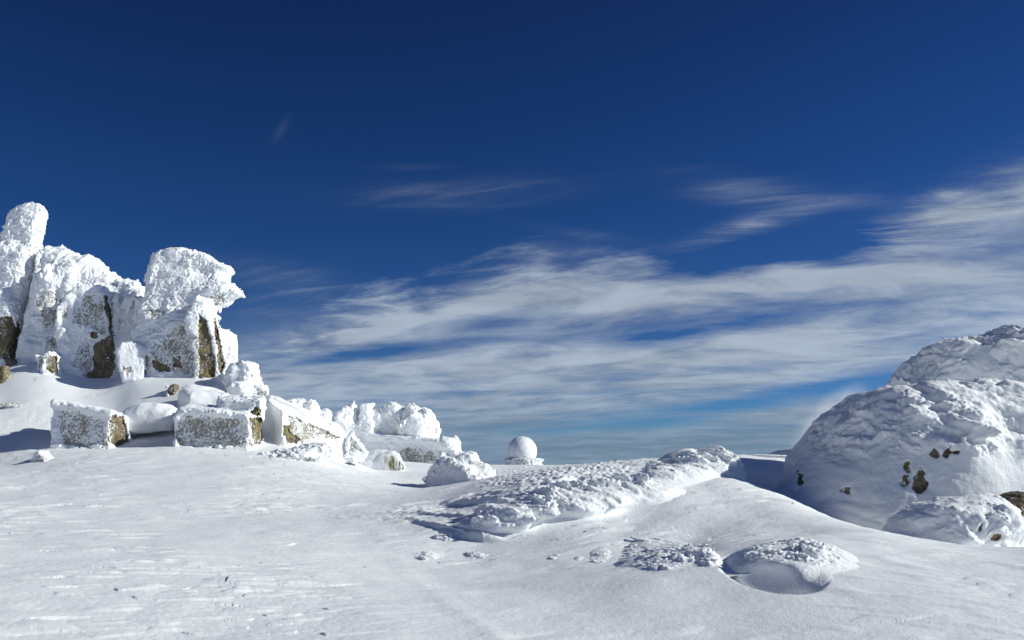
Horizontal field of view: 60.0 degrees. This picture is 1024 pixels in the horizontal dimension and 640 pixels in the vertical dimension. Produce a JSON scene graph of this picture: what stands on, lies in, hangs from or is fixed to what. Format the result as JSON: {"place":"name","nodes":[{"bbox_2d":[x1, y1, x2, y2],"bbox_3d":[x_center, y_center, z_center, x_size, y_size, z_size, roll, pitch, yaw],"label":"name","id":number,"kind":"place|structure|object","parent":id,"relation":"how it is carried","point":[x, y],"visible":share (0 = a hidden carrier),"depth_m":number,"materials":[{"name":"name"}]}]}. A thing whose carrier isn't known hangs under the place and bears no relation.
{"place":"outdoors","nodes":[
{"label":"outdoors","id":0,"kind":"place"},
{"bbox_2d":[0,362,1023,639],"bbox_3d":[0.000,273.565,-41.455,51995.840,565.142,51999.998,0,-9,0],"label":"snow ground","id":1,"kind":"structure","parent":0,"point":[152,536],"depth_m":12.78,"materials":[{"name":"white snow"}]},
{"bbox_2d":[0,365,10,383],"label":"lichen rock","id":2,"kind":"object","parent":1,"relation":"on","point":[5,374],"visible":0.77,"depth_m":47.27,"materials":[{"name":"stone"}]},
{"bbox_2d":[0,403,21,407],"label":"frosted stones","id":3,"kind":"object","parent":1,"relation":"on","point":[10,405],"visible":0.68,"depth_m":44.05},
{"bbox_2d":[5,356,16,366],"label":"lichen rock","id":4,"kind":"object","parent":1,"relation":"on","point":[9,362],"visible":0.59,"depth_m":49.52,"materials":[{"name":"stone"}]},
{"bbox_2d":[0,202,47,366],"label":"rime tower","id":5,"kind":"structure","parent":1,"relation":"on","point":[22,233],"depth_m":52.10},
{"bbox_2d":[29,450,53,462],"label":"frosted stones","id":6,"kind":"object","parent":1,"relation":"on","point":[41,456],"visible":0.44,"depth_m":33.86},
{"bbox_2d":[34,351,63,374],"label":"snowy outcrop","id":7,"kind":"object","parent":1,"relation":"on","point":[49,362],"visible":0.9,"depth_m":48.21,"materials":[{"name":"white snow"}]},
{"bbox_2d":[15,244,144,377],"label":"rime cliff","id":8,"kind":"structure","parent":1,"relation":"on","point":[68,315],"depth_m":50.17,"materials":[{"name":"white snow"}]},
{"bbox_2d":[111,279,143,335],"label":"rime columns","id":9,"kind":"structure","parent":8,"relation":"attached to","point":[130,304],"depth_m":50.74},
{"bbox_2d":[49,399,130,448],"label":"rimed block","id":10,"kind":"structure","parent":1,"relation":"on","point":[76,425],"depth_m":36.81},
{"bbox_2d":[116,341,147,382],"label":"snow capped block","id":11,"kind":"structure","parent":1,"relation":"on","point":[132,358],"depth_m":47.16,"materials":[{"name":"white snow"}]},
{"bbox_2d":[123,402,176,433],"bbox_3d":[-16.096,4.400,39.716,2.665,1.382,2.486,0,-9,0],"label":"drifted boulder","id":12,"kind":"object","parent":1,"relation":"on","point":[147,417],"visible":0.7,"depth_m":38.63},
{"bbox_2d":[165,384,178,396],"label":"moss rock","id":13,"kind":"object","parent":1,"relation":"on","point":[172,389],"visible":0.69,"depth_m":44.83,"materials":[{"name":"stone"}]},
{"bbox_2d":[130,247,244,382],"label":"beaked rock","id":14,"kind":"object","parent":1,"relation":"on","point":[177,331],"visible":0.88,"depth_m":48.14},
{"bbox_2d":[178,384,230,407],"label":"drifted boulder","id":15,"kind":"object","parent":1,"relation":"on","point":[192,394],"visible":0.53,"depth_m":40.86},
{"bbox_2d":[172,395,266,450],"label":"rimed block","id":16,"kind":"structure","parent":1,"relation":"on","point":[232,422],"depth_m":36.67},
{"bbox_2d":[222,360,268,397],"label":"rime lump","id":17,"kind":"object","parent":1,"relation":"on","point":[241,377],"visible":0.65,"depth_m":45.79,"materials":[{"name":"white snow"}]},
{"bbox_2d":[257,441,332,462],"bbox_3d":[-8.717,5.371,35.632,3.182,0.980,1.772,4,-10,-26],"label":"rime crusted rock","id":18,"kind":"object","parent":1,"relation":"on","point":[317,452],"visible":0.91,"depth_m":35.31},
{"bbox_2d":[287,398,321,414],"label":"rimed boulder","id":19,"kind":"object","parent":1,"relation":"on","point":[312,405],"visible":0.34,"depth_m":49.56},
{"bbox_2d":[264,395,364,462],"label":"tilted slab","id":20,"kind":"structure","parent":1,"relation":"on","point":[287,423],"depth_m":40.82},
{"bbox_2d":[320,408,332,419],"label":"rimed boulder","id":21,"kind":"object","parent":1,"relation":"on","point":[326,413],"visible":0.48,"depth_m":50.44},
{"bbox_2d":[334,401,377,445],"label":"rime fin","id":22,"kind":"object","parent":1,"relation":"on","point":[347,420],"visible":0.71,"depth_m":60.28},
{"bbox_2d":[344,432,368,458],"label":"frosted wedge","id":23,"kind":"object","parent":1,"relation":"on","point":[354,447],"visible":1,"depth_m":42.69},
{"bbox_2d":[357,449,405,470],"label":"rime-covered boulder","id":24,"kind":"structure","parent":1,"relation":"on","point":[379,459],"depth_m":47.95,"materials":[{"name":"stone"}]},
{"bbox_2d":[363,433,479,463],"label":"rime wall","id":25,"kind":"structure","parent":1,"relation":"on","point":[419,449],"depth_m":59.16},
{"bbox_2d":[364,401,440,447],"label":"rime dome rock","id":26,"kind":"object","parent":25,"relation":"on","point":[395,418],"visible":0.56,"depth_m":60.59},
{"bbox_2d":[413,550,444,559],"bbox_3d":[-1.413,4.017,15.056,1.046,0.164,1.324,0,-9,0],"label":"rime patch","id":27,"kind":"object","parent":1,"relation":"on","point":[426,555],"visible":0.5,"depth_m":14.91,"materials":[{"name":"white snow"}]},
{"bbox_2d":[433,534,456,541],"bbox_3d":[-1.264,4.068,16.336,1.090,0.258,1.209,0,-9,0],"label":"rime patch","id":28,"kind":"object","parent":1,"relation":"on","point":[446,538],"visible":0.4,"depth_m":16.24,"materials":[{"name":"white snow"}]},
{"bbox_2d":[422,451,495,485],"bbox_3d":[-2.030,5.574,33.074,2.878,1.404,2.949,0,-9,0],"label":"rime boulder","id":29,"kind":"object","parent":1,"relation":"on","point":[459,468],"visible":0.88,"depth_m":32.74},
{"bbox_2d":[464,551,488,558],"bbox_3d":[-0.616,4.008,15.016,1.104,0.171,1.311,0,-9,0],"label":"rime patch","id":30,"kind":"object","parent":1,"relation":"on","point":[473,555],"visible":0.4,"depth_m":14.94,"materials":[{"name":"white snow"}]},
{"bbox_2d":[504,436,543,464],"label":"radar dome","id":31,"kind":"structure","parent":1,"relation":"on","point":[521,450],"depth_m":321.99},
{"bbox_2d":[546,554,560,559],"bbox_3d":[0.650,3.835,14.219,0.650,0.149,0.987,0,-9,0],"label":"rime patch","id":32,"kind":"object","parent":1,"relation":"on","point":[555,556],"visible":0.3,"depth_m":14.17,"materials":[{"name":"white snow"}]},
{"bbox_2d":[574,556,583,560],"bbox_3d":[1.035,3.752,13.832,0.493,0.106,1.122,0,-9,0],"label":"rime patch","id":33,"kind":"object","parent":1,"relation":"on","point":[578,558],"visible":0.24,"depth_m":13.80,"materials":[{"name":"white snow"}]},
{"bbox_2d":[437,444,746,538],"bbox_3d":[2.521,3.598,18.949,9.079,1.917,3.654,7,-11,-40],"label":"rime hump","id":34,"kind":"object","parent":1,"relation":"on","point":[604,494],"visible":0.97,"depth_m":17.20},
{"bbox_2d":[589,547,610,562],"bbox_3d":[1.383,3.709,13.941,0.766,0.188,2.223,0,-9,0],"label":"rime patch","id":35,"kind":"object","parent":1,"relation":"on","point":[599,555],"visible":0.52,"depth_m":13.86,"materials":[{"name":"white snow"}]},
{"bbox_2d":[613,536,710,571],"bbox_3d":[2.180,3.446,13.039,1.964,0.425,5.324,0,-9,0],"label":"rime patch","id":36,"kind":"object","parent":1,"relation":"on","point":[654,554],"visible":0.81,"depth_m":12.43,"materials":[{"name":"white snow"}]},
{"bbox_2d":[656,448,696,460],"bbox_3d":[4.361,3.900,23.992,2.106,0.845,1.824,0,-9,0],"label":"rime crest","id":37,"kind":"object","parent":1,"relation":"on","point":[670,455],"visible":0.17,"depth_m":23.77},
{"bbox_2d":[694,547,749,576],"bbox_3d":[2.536,3.141,11.666,0.598,0.306,2.260,0,-9,0],"label":"rime patch","id":38,"kind":"object","parent":1,"relation":"on","point":[707,557],"visible":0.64,"depth_m":11.17,"materials":[{"name":"white snow"}]},
{"bbox_2d":[725,537,859,594],"bbox_3d":[3.539,3.121,10.956,2.268,0.818,4.198,0,-9,0],"label":"rime hump","id":39,"kind":"object","parent":1,"relation":"on","point":[799,566],"visible":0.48,"depth_m":10.52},
{"bbox_2d":[773,377,1023,546],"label":"rime boulder","id":40,"kind":"object","parent":1,"relation":"on","point":[876,458],"visible":0.91,"depth_m":18.63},
{"bbox_2d":[886,324,1023,386],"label":"rime boulder","id":41,"kind":"object","parent":40,"relation":"on","point":[997,353],"visible":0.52,"depth_m":23.93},
{"bbox_2d":[881,492,1023,546],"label":"rime boulder","id":42,"kind":"object","parent":1,"relation":"on","point":[981,519],"visible":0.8,"depth_m":15.52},
{"bbox_2d":[999,491,1023,515],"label":"grey rock","id":43,"kind":"object","parent":1,"relation":"on","point":[1015,498],"visible":0.5,"depth_m":16.53,"materials":[{"name":"stone"}]},
{"bbox_2d":[0,0,1023,464],"label":"sky","id":44,"kind":"structure","parent":0,"point":[587,231],"materials":[{"name":"blue"}]},
{"bbox_2d":[768,449,791,454],"bbox_3d":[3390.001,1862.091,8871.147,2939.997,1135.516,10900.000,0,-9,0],"label":"mountain","id":45,"kind":"structure","parent":0,"point":[782,452],"depth_m":8350.39,"materials":[{"name":"white snow"}]}
]}

